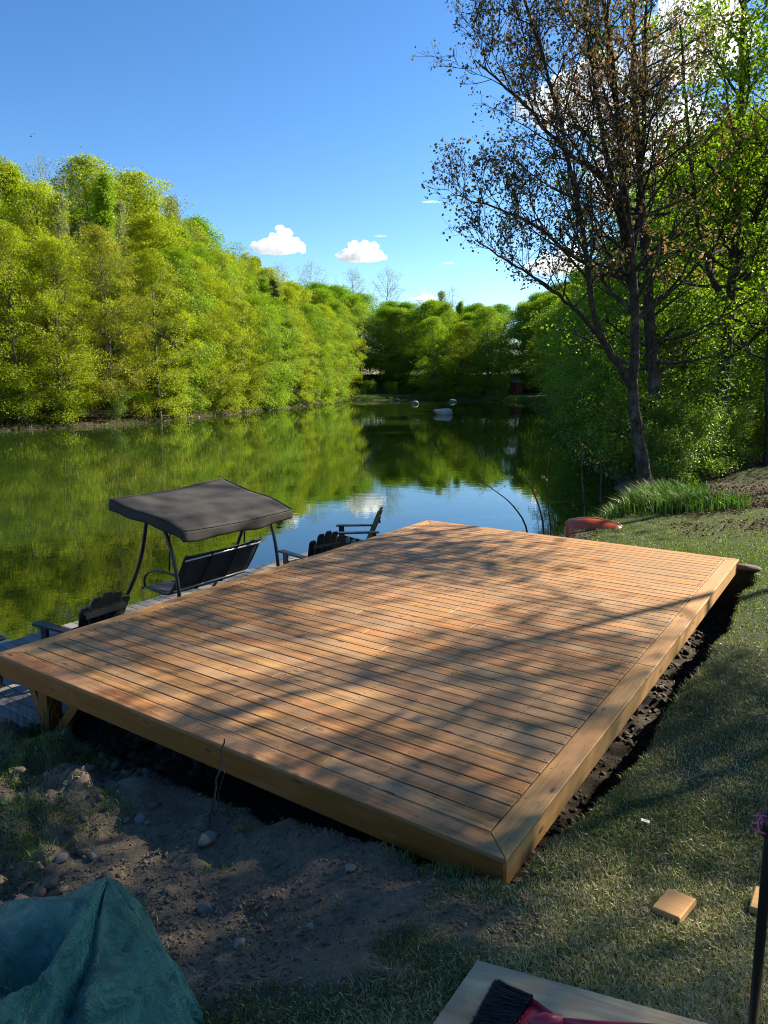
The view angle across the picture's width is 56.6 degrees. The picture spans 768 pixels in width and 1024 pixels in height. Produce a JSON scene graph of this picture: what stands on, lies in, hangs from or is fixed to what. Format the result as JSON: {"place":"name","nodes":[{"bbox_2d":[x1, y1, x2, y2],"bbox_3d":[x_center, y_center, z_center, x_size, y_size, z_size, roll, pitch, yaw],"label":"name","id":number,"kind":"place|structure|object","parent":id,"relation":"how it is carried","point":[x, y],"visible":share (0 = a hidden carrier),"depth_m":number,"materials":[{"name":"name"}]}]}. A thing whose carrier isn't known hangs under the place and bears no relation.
{"place":"outdoors","nodes":[
{"label":"outdoors","id":0,"kind":"place"},
{"bbox_2d":[0,400,626,724],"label":"pond water","id":1,"kind":"structure","parent":0,"point":[70,545],"depth_m":25.50,"materials":[{"name":"liquid"}]},
{"bbox_2d":[0,374,767,1023],"bbox_3d":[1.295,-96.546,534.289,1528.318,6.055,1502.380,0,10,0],"label":"ground","id":2,"kind":"structure","parent":0,"point":[354,964],"depth_m":4.33,"materials":[{"name":"soil"}]},
{"bbox_2d":[0,381,36,423],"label":"bush","id":3,"kind":"object","parent":2,"relation":"on","point":[13,389],"visible":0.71,"depth_m":51.61,"materials":[{"name":"green plant"}]},
{"bbox_2d":[0,211,40,415],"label":"tree","id":4,"kind":"object","parent":2,"relation":"on","point":[6,314],"visible":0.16,"depth_m":56.05,"materials":[{"name":"green plant"}]},
{"bbox_2d":[0,162,46,394],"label":"tree","id":5,"kind":"object","parent":2,"relation":"on","point":[12,174],"visible":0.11,"depth_m":61.34,"materials":[{"name":"green plant"}]},
{"bbox_2d":[2,686,60,738],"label":"dry grass stalks","id":6,"kind":"object","parent":2,"relation":"on","point":[35,729],"visible":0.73,"depth_m":6.33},
{"bbox_2d":[0,219,77,424],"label":"tree","id":7,"kind":"object","parent":2,"relation":"on","point":[8,240],"visible":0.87,"depth_m":51.60,"materials":[{"name":"green plant"}]},
{"bbox_2d":[0,156,91,403],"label":"tree","id":8,"kind":"object","parent":2,"relation":"on","point":[4,170],"visible":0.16,"depth_m":60.52,"materials":[{"name":"green plant"}]},
{"bbox_2d":[0,175,103,411],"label":"tree","id":9,"kind":"object","parent":2,"relation":"on","point":[39,197],"visible":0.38,"depth_m":57.11,"materials":[{"name":"green plant"}]},
{"bbox_2d":[16,151,95,385],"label":"tree","id":10,"kind":"object","parent":2,"relation":"on","point":[44,174],"visible":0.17,"depth_m":65.28,"materials":[{"name":"green plant"}]},
{"bbox_2d":[2,231,117,424],"bbox_3d":[-24.469,-13.829,54.436,8.132,14.454,8.491,0,10,-3],"label":"tree","id":11,"kind":"object","parent":2,"relation":"on","point":[49,243],"visible":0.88,"depth_m":53.34,"materials":[{"name":"green plant"}]},
{"bbox_2d":[29,192,104,411],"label":"tree","id":12,"kind":"object","parent":2,"relation":"on","point":[60,228],"visible":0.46,"depth_m":58.25,"materials":[{"name":"green plant"}]},
{"bbox_2d":[45,388,91,421],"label":"bush","id":13,"kind":"object","parent":2,"relation":"on","point":[74,407],"visible":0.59,"depth_m":54.94,"materials":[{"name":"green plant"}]},
{"bbox_2d":[0,876,203,1023],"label":"tarpaulin","id":14,"kind":"object","parent":2,"relation":"on","point":[94,952],"visible":1,"depth_m":2.44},
{"bbox_2d":[48,222,163,418],"bbox_3d":[-22.486,-15.063,57.581,8.808,15.537,8.605,-8,13,-36],"label":"tree","id":15,"kind":"object","parent":2,"relation":"on","point":[95,234],"visible":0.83,"depth_m":56.78,"materials":[{"name":"green plant"}]},
{"bbox_2d":[0,717,212,903],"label":"earth clods","id":16,"kind":"object","parent":2,"relation":"on","point":[52,880],"visible":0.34,"depth_m":5.36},
{"bbox_2d":[81,169,133,408],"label":"tree","id":17,"kind":"object","parent":2,"relation":"on","point":[103,199],"visible":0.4,"depth_m":63.83,"materials":[{"name":"green plant"}]},
{"bbox_2d":[42,146,176,398],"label":"tree","id":18,"kind":"object","parent":2,"relation":"on","point":[79,170],"visible":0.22,"depth_m":69.37,"materials":[{"name":"green plant"}]},
{"bbox_2d":[99,386,130,420],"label":"bush","id":19,"kind":"object","parent":2,"relation":"on","point":[119,406],"visible":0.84,"depth_m":57.69,"materials":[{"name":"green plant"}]},
{"bbox_2d":[94,199,154,408],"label":"tree","id":20,"kind":"object","parent":2,"relation":"on","point":[119,209],"visible":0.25,"depth_m":67.01,"materials":[{"name":"green plant"}]},
{"bbox_2d":[71,165,195,401],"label":"tree","id":21,"kind":"object","parent":2,"relation":"on","point":[135,179],"visible":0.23,"depth_m":73.41,"materials":[{"name":"green plant"}]},
{"bbox_2d":[99,248,209,419],"bbox_3d":[-20.102,-15.164,62.688,9.539,15.697,9.492,-4,11,-23],"label":"tree","id":22,"kind":"object","parent":2,"relation":"on","point":[149,264],"visible":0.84,"depth_m":61.41,"materials":[{"name":"green plant"}]},
{"bbox_2d":[95,207,226,406],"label":"tree","id":23,"kind":"object","parent":2,"relation":"on","point":[156,231],"visible":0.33,"depth_m":69.44,"materials":[{"name":"green plant"}]},
{"bbox_2d":[124,242,227,415],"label":"tree","id":24,"kind":"object","parent":2,"relation":"on","point":[177,257],"visible":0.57,"depth_m":66.44,"materials":[{"name":"green plant"}]},
{"bbox_2d":[0,539,361,728],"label":"pond dock","id":25,"kind":"object","parent":2,"relation":"on","point":[16,692],"visible":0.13,"depth_m":7.75,"materials":[{"name":"grey wood"}]},
{"bbox_2d":[32,590,129,638],"bbox_3d":[-3.279,1.290,7.945,0.941,0.954,0.790,6,12,31],"label":"lounge chair","id":26,"kind":"object","parent":25,"relation":"on","point":[108,604],"visible":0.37,"depth_m":7.73,"materials":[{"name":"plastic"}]},
{"bbox_2d":[108,478,292,596],"bbox_3d":[-2.541,0.575,9.520,1.849,1.809,2.240,7,13,34],"label":"canopy swing","id":27,"kind":"object","parent":25,"relation":"on","point":[205,510],"visible":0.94,"depth_m":9.24,"materials":[{"name":"black fabric"}]},
{"bbox_2d":[278,531,342,564],"bbox_3d":[-1.076,0.705,11.130,0.790,0.954,0.941,-9,14,-41],"label":"lounge chair","id":28,"kind":"object","parent":25,"relation":"on","point":[328,541],"visible":0.37,"depth_m":10.87,"materials":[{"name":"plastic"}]},
{"bbox_2d":[336,506,382,546],"bbox_3d":[-0.396,0.376,12.922,0.941,0.954,0.790,-1,10,-4],"label":"lounge chair","id":29,"kind":"object","parent":25,"relation":"on","point":[348,540],"visible":0.61,"depth_m":12.84,"materials":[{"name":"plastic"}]},
{"bbox_2d":[157,256,240,412],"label":"tree","id":30,"kind":"object","parent":2,"relation":"on","point":[199,264],"visible":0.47,"depth_m":70.07,"materials":[{"name":"green plant"}]},
{"bbox_2d":[164,240,248,403],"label":"tree","id":31,"kind":"object","parent":2,"relation":"on","point":[200,250],"visible":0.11,"depth_m":79.39,"materials":[{"name":"green plant"}]},
{"bbox_2d":[178,214,247,302],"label":"tree","id":32,"kind":"object","parent":2,"relation":"on","point":[197,219],"visible":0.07,"depth_m":94.58,"materials":[{"name":"green plant"}]},
{"bbox_2d":[183,275,257,412],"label":"tree","id":33,"kind":"object","parent":2,"relation":"on","point":[237,334],"visible":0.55,"depth_m":72.95,"materials":[{"name":"green plant"}]},
{"bbox_2d":[203,249,266,402],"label":"tree","id":34,"kind":"object","parent":2,"relation":"on","point":[225,256],"visible":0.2,"depth_m":83.33,"materials":[{"name":"green plant"}]},
{"bbox_2d":[0,724,476,893],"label":"grass tufts","id":35,"kind":"object","parent":2,"relation":"on","point":[82,757],"visible":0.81,"depth_m":4.68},
{"bbox_2d":[216,298,277,411],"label":"tree","id":36,"kind":"object","parent":2,"relation":"on","point":[244,308],"visible":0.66,"depth_m":78.53,"materials":[{"name":"green plant"}]},
{"bbox_2d":[217,296,290,410],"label":"tree","id":37,"kind":"object","parent":2,"relation":"on","point":[257,302],"visible":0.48,"depth_m":81.42,"materials":[{"name":"green plant"}]},
{"bbox_2d":[2,734,520,994],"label":"roots and twigs","id":38,"kind":"object","parent":2,"relation":"on","point":[285,967],"visible":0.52,"depth_m":3.77,"materials":[{"name":"wood"}]},
{"bbox_2d":[228,294,306,409],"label":"tree","id":39,"kind":"object","parent":2,"relation":"on","point":[286,353],"visible":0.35,"depth_m":85.54,"materials":[{"name":"green plant"}]},
{"bbox_2d":[246,263,301,370],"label":"tree","id":40,"kind":"object","parent":2,"relation":"on","point":[270,274],"visible":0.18,"depth_m":102.33,"materials":[{"name":"green plant"}]},
{"bbox_2d":[249,298,313,405],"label":"tree","id":41,"kind":"object","parent":2,"relation":"on","point":[296,334],"visible":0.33,"depth_m":90.57,"materials":[{"name":"green plant"}]},
{"bbox_2d":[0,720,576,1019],"bbox_3d":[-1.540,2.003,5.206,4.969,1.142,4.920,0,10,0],"label":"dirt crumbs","id":42,"kind":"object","parent":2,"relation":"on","point":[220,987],"visible":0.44,"depth_m":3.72,"materials":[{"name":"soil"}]},
{"bbox_2d":[261,304,319,404],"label":"tree","id":43,"kind":"object","parent":2,"relation":"on","point":[303,341],"visible":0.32,"depth_m":95.27,"materials":[{"name":"green plant"}]},
{"bbox_2d":[275,309,322,405],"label":"tree","id":44,"kind":"object","parent":2,"relation":"on","point":[306,332],"visible":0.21,"depth_m":99.72,"materials":[{"name":"green plant"}]},
{"bbox_2d":[290,303,337,404],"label":"tree","id":45,"kind":"object","parent":2,"relation":"on","point":[309,309],"visible":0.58,"depth_m":103.14,"materials":[{"name":"green plant"}]},
{"bbox_2d":[302,304,341,403],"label":"tree","id":46,"kind":"object","parent":2,"relation":"on","point":[329,386],"visible":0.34,"depth_m":109.79,"materials":[{"name":"green plant"}]},
{"bbox_2d":[307,303,350,402],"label":"tree","id":47,"kind":"object","parent":2,"relation":"on","point":[323,308],"visible":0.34,"depth_m":112.56,"materials":[{"name":"green plant"}]},
{"bbox_2d":[301,286,361,385],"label":"tree","id":48,"kind":"object","parent":2,"relation":"on","point":[321,295],"visible":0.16,"depth_m":143.69,"materials":[{"name":"green plant"}]},
{"bbox_2d":[316,307,354,402],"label":"tree","id":49,"kind":"object","parent":2,"relation":"on","point":[342,388],"visible":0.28,"depth_m":116.48,"materials":[{"name":"green plant"}]},
{"bbox_2d":[316,300,362,400],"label":"tree","id":50,"kind":"object","parent":2,"relation":"on","point":[336,307],"visible":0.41,"depth_m":119.41,"materials":[{"name":"green plant"}]},
{"bbox_2d":[324,303,371,399],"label":"tree","id":51,"kind":"object","parent":2,"relation":"on","point":[356,368],"visible":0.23,"depth_m":125.01,"materials":[{"name":"green plant"}]},
{"bbox_2d":[328,293,394,388],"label":"tree","id":52,"kind":"object","parent":2,"relation":"on","point":[354,300],"visible":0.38,"depth_m":147.70,"materials":[{"name":"green plant"}]},
{"bbox_2d":[0,520,738,883],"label":"timber deck","id":53,"kind":"structure","parent":2,"relation":"on","point":[460,694],"depth_m":6.15,"materials":[{"name":"brown wood"}]},
{"bbox_2d":[1,625,767,1023],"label":"dry clippings","id":54,"kind":"object","parent":2,"relation":"on","point":[711,969],"visible":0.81,"depth_m":3.29,"materials":[{"name":"plant"}]},
{"bbox_2d":[362,304,416,389],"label":"tree","id":55,"kind":"object","parent":2,"relation":"on","point":[385,311],"visible":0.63,"depth_m":147.67,"materials":[{"name":"green plant"}]},
{"bbox_2d":[368,307,437,393],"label":"tree","id":56,"kind":"object","parent":2,"relation":"on","point":[400,311],"visible":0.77,"depth_m":145.91,"materials":[{"name":"green plant"}]},
{"bbox_2d":[350,393,504,399],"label":"bank grass","id":57,"kind":"structure","parent":2,"relation":"on","point":[402,396],"depth_m":133.94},
{"bbox_2d":[400,298,462,392],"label":"tree","id":58,"kind":"object","parent":2,"relation":"on","point":[428,304],"visible":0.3,"depth_m":146.12,"materials":[{"name":"green plant"}]},
{"bbox_2d":[402,314,461,398],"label":"tree","id":59,"kind":"object","parent":2,"relation":"on","point":[432,322],"visible":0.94,"depth_m":134.37,"materials":[{"name":"green plant"}]},
{"bbox_2d":[414,302,476,391],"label":"tree","id":60,"kind":"object","parent":2,"relation":"on","point":[443,306],"visible":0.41,"depth_m":144.64,"materials":[{"name":"green plant"}]},
{"bbox_2d":[438,322,481,397],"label":"tree","id":61,"kind":"object","parent":2,"relation":"on","point":[459,389],"visible":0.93,"depth_m":133.71,"materials":[{"name":"green plant"}]},
{"bbox_2d":[441,311,492,392],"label":"tree","id":62,"kind":"object","parent":2,"relation":"on","point":[467,317],"visible":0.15,"depth_m":145.82,"materials":[{"name":"green plant"}]},
{"bbox_2d":[457,305,517,396],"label":"tree","id":63,"kind":"object","parent":2,"relation":"on","point":[485,313],"visible":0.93,"depth_m":132.38,"materials":[{"name":"green plant"}]},
{"bbox_2d":[469,312,517,391],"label":"tree","id":64,"kind":"object","parent":2,"relation":"on","point":[492,330],"visible":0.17,"depth_m":144.66,"materials":[{"name":"green plant"}]},
{"bbox_2d":[489,302,546,391],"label":"tree","id":65,"kind":"object","parent":2,"relation":"on","point":[521,308],"visible":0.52,"depth_m":140.64,"materials":[{"name":"green plant"}]},
{"bbox_2d":[506,292,562,392],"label":"tree","id":66,"kind":"object","parent":2,"relation":"on","point":[545,301],"visible":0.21,"depth_m":137.99,"materials":[{"name":"green plant"}]},
{"bbox_2d":[527,298,579,401],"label":"tree","id":67,"kind":"object","parent":2,"relation":"on","point":[555,311],"visible":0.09,"depth_m":83.22,"materials":[{"name":"green plant"}]},
{"bbox_2d":[433,960,707,1023],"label":"plywood sheet","id":68,"kind":"object","parent":2,"relation":"on","point":[463,1004],"visible":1,"depth_m":2.67,"materials":[{"name":"wood"}]},
{"bbox_2d":[470,977,655,1023],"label":"red broom","id":69,"kind":"object","parent":68,"relation":"on","point":[503,1003],"visible":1,"depth_m":2.57,"materials":[{"name":"plastic"}]},
{"bbox_2d":[419,598,732,883],"bbox_3d":[2.597,1.899,7.310,1.236,0.478,8.062,7,13,34],"label":"pit rubble","id":70,"kind":"object","parent":2,"relation":"on","point":[626,739],"visible":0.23,"depth_m":7.35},
{"bbox_2d":[553,375,616,450],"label":"bush","id":71,"kind":"object","parent":2,"relation":"on","point":[583,396],"visible":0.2,"depth_m":32.48,"materials":[{"name":"green plant"}]},
{"bbox_2d":[411,0,762,488],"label":"maple tree","id":72,"kind":"object","parent":2,"relation":"on","point":[619,204],"visible":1,"depth_m":16.81,"materials":[{"name":"brown plant"}]},
{"bbox_2d":[532,297,646,437],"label":"tree","id":73,"kind":"object","parent":2,"relation":"on","point":[565,322],"visible":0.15,"depth_m":40.74,"materials":[{"name":"green plant"}]},
{"bbox_2d":[563,517,622,536],"bbox_3d":[4.130,0.324,13.990,1.220,0.451,0.830,6,12,31],"label":"rowing boat","id":74,"kind":"object","parent":2,"relation":"on","point":[571,524],"visible":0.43,"depth_m":13.86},
{"bbox_2d":[499,394,692,477],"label":"bank grass","id":75,"kind":"structure","parent":2,"relation":"on","point":[526,400],"depth_m":61.51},
{"bbox_2d":[528,340,665,469],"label":"tree","id":76,"kind":"object","parent":2,"relation":"on","point":[595,363],"visible":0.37,"depth_m":28.22,"materials":[{"name":"green plant"}]},
{"bbox_2d":[529,284,686,452],"bbox_3d":[10.123,-5.833,30.511,7.362,7.480,7.089,-7,12,-33],"label":"tree","id":77,"kind":"object","parent":2,"relation":"on","point":[563,420],"visible":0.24,"depth_m":30.57,"materials":[{"name":"green plant"}]},
{"bbox_2d":[539,309,677,440],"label":"tree","id":78,"kind":"object","parent":2,"relation":"on","point":[560,364],"visible":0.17,"depth_m":36.05,"materials":[{"name":"green plant"}]},
{"bbox_2d":[562,481,687,536],"bbox_3d":[4.935,0.390,16.161,3.278,2.304,3.208,-8,13,-36],"label":"reed clump","id":79,"kind":"object","parent":2,"relation":"on","point":[624,508],"visible":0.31,"depth_m":15.44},
{"bbox_2d":[585,367,685,467],"bbox_3d":[9.381,-3.294,26.254,3.908,4.059,3.356,-7,12,-33],"label":"bush","id":80,"kind":"object","parent":2,"relation":"on","point":[644,408],"visible":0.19,"depth_m":25.56,"materials":[{"name":"green plant"}]},
{"bbox_2d":[580,377,698,485],"bbox_3d":[8.122,-2.360,22.342,3.607,3.747,3.098,-7,12,-32],"label":"bush","id":81,"kind":"object","parent":2,"relation":"on","point":[620,406],"visible":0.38,"depth_m":22.20,"materials":[{"name":"green plant"}]},
{"bbox_2d":[531,0,767,482],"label":"maple tree","id":82,"kind":"object","parent":2,"relation":"on","point":[653,363],"visible":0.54,"depth_m":20.99,"materials":[{"name":"green plant"}]},
{"bbox_2d":[563,291,749,476],"bbox_3d":[9.124,-4.000,23.698,5.908,6.233,6.135,8,13,39],"label":"tree","id":83,"kind":"object","parent":2,"relation":"on","point":[668,319],"visible":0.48,"depth_m":22.86,"materials":[{"name":"green plant"}]},
{"bbox_2d":[560,259,764,462],"bbox_3d":[10.423,-5.107,26.068,7.362,7.480,7.089,-7,12,-33],"label":"tree","id":84,"kind":"object","parent":2,"relation":"on","point":[671,367],"visible":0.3,"depth_m":25.16,"materials":[{"name":"green plant"}]},
{"bbox_2d":[576,207,750,445],"bbox_3d":[11.109,-6.910,28.787,6.686,9.732,6.842,4,11,22],"label":"tree","id":85,"kind":"object","parent":2,"relation":"on","point":[623,287],"visible":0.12,"depth_m":28.05,"materials":[{"name":"green plant"}]},
{"bbox_2d":[599,478,727,516],"bbox_3d":[6.042,-0.023,16.703,3.420,1.742,3.385,0,10,0],"label":"reed clump","id":86,"kind":"object","parent":2,"relation":"on","point":[663,485],"visible":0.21,"depth_m":16.27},
{"bbox_2d":[562,141,767,419],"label":"tree","id":87,"kind":"object","parent":2,"relation":"on","point":[578,276],"visible":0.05,"depth_m":34.83,"materials":[{"name":"green plant"}]},
{"bbox_2d":[630,419,703,486],"bbox_3d":[8.066,-1.430,20.249,2.065,2.498,2.405,2,11,8],"label":"bush","id":88,"kind":"object","parent":2,"relation":"on","point":[658,439],"visible":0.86,"depth_m":19.93,"materials":[{"name":"green plant"}]},
{"bbox_2d":[566,450,767,540],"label":"fallen leaves","id":89,"kind":"object","parent":2,"relation":"on","point":[765,502],"visible":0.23,"depth_m":14.93,"materials":[{"name":"brown plant"}]},
{"bbox_2d":[610,485,734,517],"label":"reed clump","id":90,"kind":"object","parent":2,"relation":"on","point":[657,504],"visible":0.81,"depth_m":15.00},
{"bbox_2d":[652,888,696,922],"bbox_3d":[1.399,1.899,3.437,0.176,0.038,0.138,-14,9,-42],"label":"wood offcut","id":91,"kind":"object","parent":2,"relation":"on","point":[674,905],"visible":1,"depth_m":3.42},
{"bbox_2d":[586,167,767,405],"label":"tree","id":92,"kind":"object","parent":2,"relation":"on","point":[746,222],"visible":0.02,"depth_m":30.56,"materials":[{"name":"green plant"}]},
{"bbox_2d":[642,391,732,481],"bbox_3d":[8.908,-2.018,21.105,2.582,3.122,3.006,7,12,33],"label":"bush","id":93,"kind":"object","parent":2,"relation":"on","point":[667,415],"visible":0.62,"depth_m":20.76,"materials":[{"name":"green plant"}]},
{"bbox_2d":[617,0,767,464],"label":"maple tree","id":94,"kind":"object","parent":2,"relation":"on","point":[740,255],"visible":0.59,"depth_m":21.70,"materials":[{"name":"green plant"}]},
{"bbox_2d":[628,485,766,515],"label":"reed clump","id":95,"kind":"object","parent":2,"relation":"on","point":[744,503],"visible":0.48,"depth_m":15.08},
{"bbox_2d":[639,290,765,450],"bbox_3d":[12.489,-5.228,27.494,6.498,6.857,6.749,5,12,26],"label":"tree","id":96,"kind":"object","parent":2,"relation":"on","point":[757,349],"visible":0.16,"depth_m":26.06,"materials":[{"name":"green plant"}]},
{"bbox_2d":[672,398,743,477],"bbox_3d":[9.874,-2.128,22.121,2.705,2.810,2.324,-10,14,-44],"label":"bush","id":97,"kind":"object","parent":2,"relation":"on","point":[722,431],"visible":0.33,"depth_m":21.79,"materials":[{"name":"green plant"}]},
{"bbox_2d":[665,0,767,464],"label":"maple tree","id":98,"kind":"object","parent":2,"relation":"on","point":[765,453],"visible":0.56,"depth_m":22.14,"materials":[{"name":"green plant"}]},
{"bbox_2d":[671,97,767,431],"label":"tree","id":99,"kind":"object","parent":2,"relation":"on","point":[761,164],"visible":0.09,"depth_m":32.67,"materials":[{"name":"green plant"}]},
{"bbox_2d":[678,297,766,457],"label":"tree","id":100,"kind":"object","parent":2,"relation":"on","point":[750,318],"visible":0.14,"depth_m":26.15,"materials":[{"name":"green plant"}]},
{"bbox_2d":[681,376,764,455],"bbox_3d":[12.396,-3.248,26.152,3.307,3.435,2.840,7,12,33],"label":"bush","id":101,"kind":"object","parent":2,"relation":"on","point":[743,398],"visible":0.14,"depth_m":25.26,"materials":[{"name":"green plant"}]},
{"bbox_2d":[693,391,767,465],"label":"bush","id":102,"kind":"object","parent":2,"relation":"on","point":[738,431],"visible":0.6,"depth_m":22.93,"materials":[{"name":"green plant"}]},
{"bbox_2d":[720,0,767,112],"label":"tree","id":103,"kind":"object","parent":2,"relation":"on","point":[762,26],"visible":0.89,"depth_m":19.82,"materials":[{"name":"green plant"}]},
{"bbox_2d":[748,792,767,1023],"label":"black pole","id":104,"kind":"object","parent":2,"relation":"on","point":[758,961],"visible":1,"depth_m":1.53,"materials":[{"name":"plastic"}]},
{"bbox_2d":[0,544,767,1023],"bbox_3d":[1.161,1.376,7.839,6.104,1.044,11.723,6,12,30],"label":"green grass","id":105,"kind":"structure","parent":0,"point":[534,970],"depth_m":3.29,"materials":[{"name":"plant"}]},
{"bbox_2d":[0,542,767,1023],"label":"lawn grass","id":106,"kind":"structure","parent":0,"point":[738,716],"depth_m":3.41,"materials":[{"name":"plant"}]},
{"bbox_2d":[0,0,767,373],"label":"sky","id":107,"kind":"structure","parent":0,"point":[303,130],"materials":[{"name":"blue"}]},
{"bbox_2d":[589,465,767,667],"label":"lawn grass","id":108,"kind":"structure","parent":0,"point":[680,548],"depth_m":12.14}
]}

